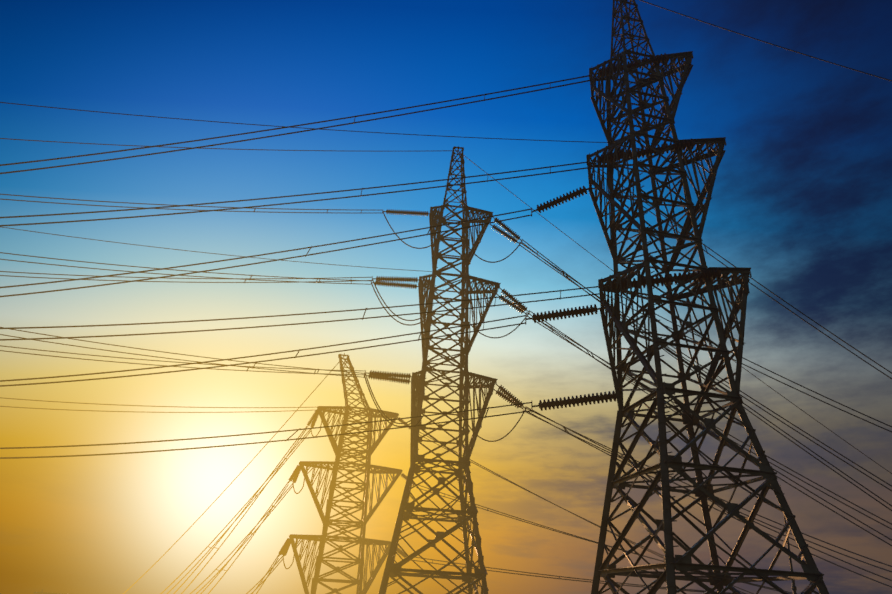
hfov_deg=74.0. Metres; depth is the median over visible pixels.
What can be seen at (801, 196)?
sky
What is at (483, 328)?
line fittings
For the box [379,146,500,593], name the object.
tower
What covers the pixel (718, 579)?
tower
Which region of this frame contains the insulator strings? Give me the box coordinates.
[279,53,720,557]
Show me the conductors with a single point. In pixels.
(284, 368)
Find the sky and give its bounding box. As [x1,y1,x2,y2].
[0,0,891,593]
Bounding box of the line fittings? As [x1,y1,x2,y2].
[209,56,734,581]
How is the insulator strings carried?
attached to the tower at (718, 579)
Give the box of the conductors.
[0,0,891,593]
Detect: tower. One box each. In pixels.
[289,353,402,593]
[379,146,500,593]
[586,0,828,593]

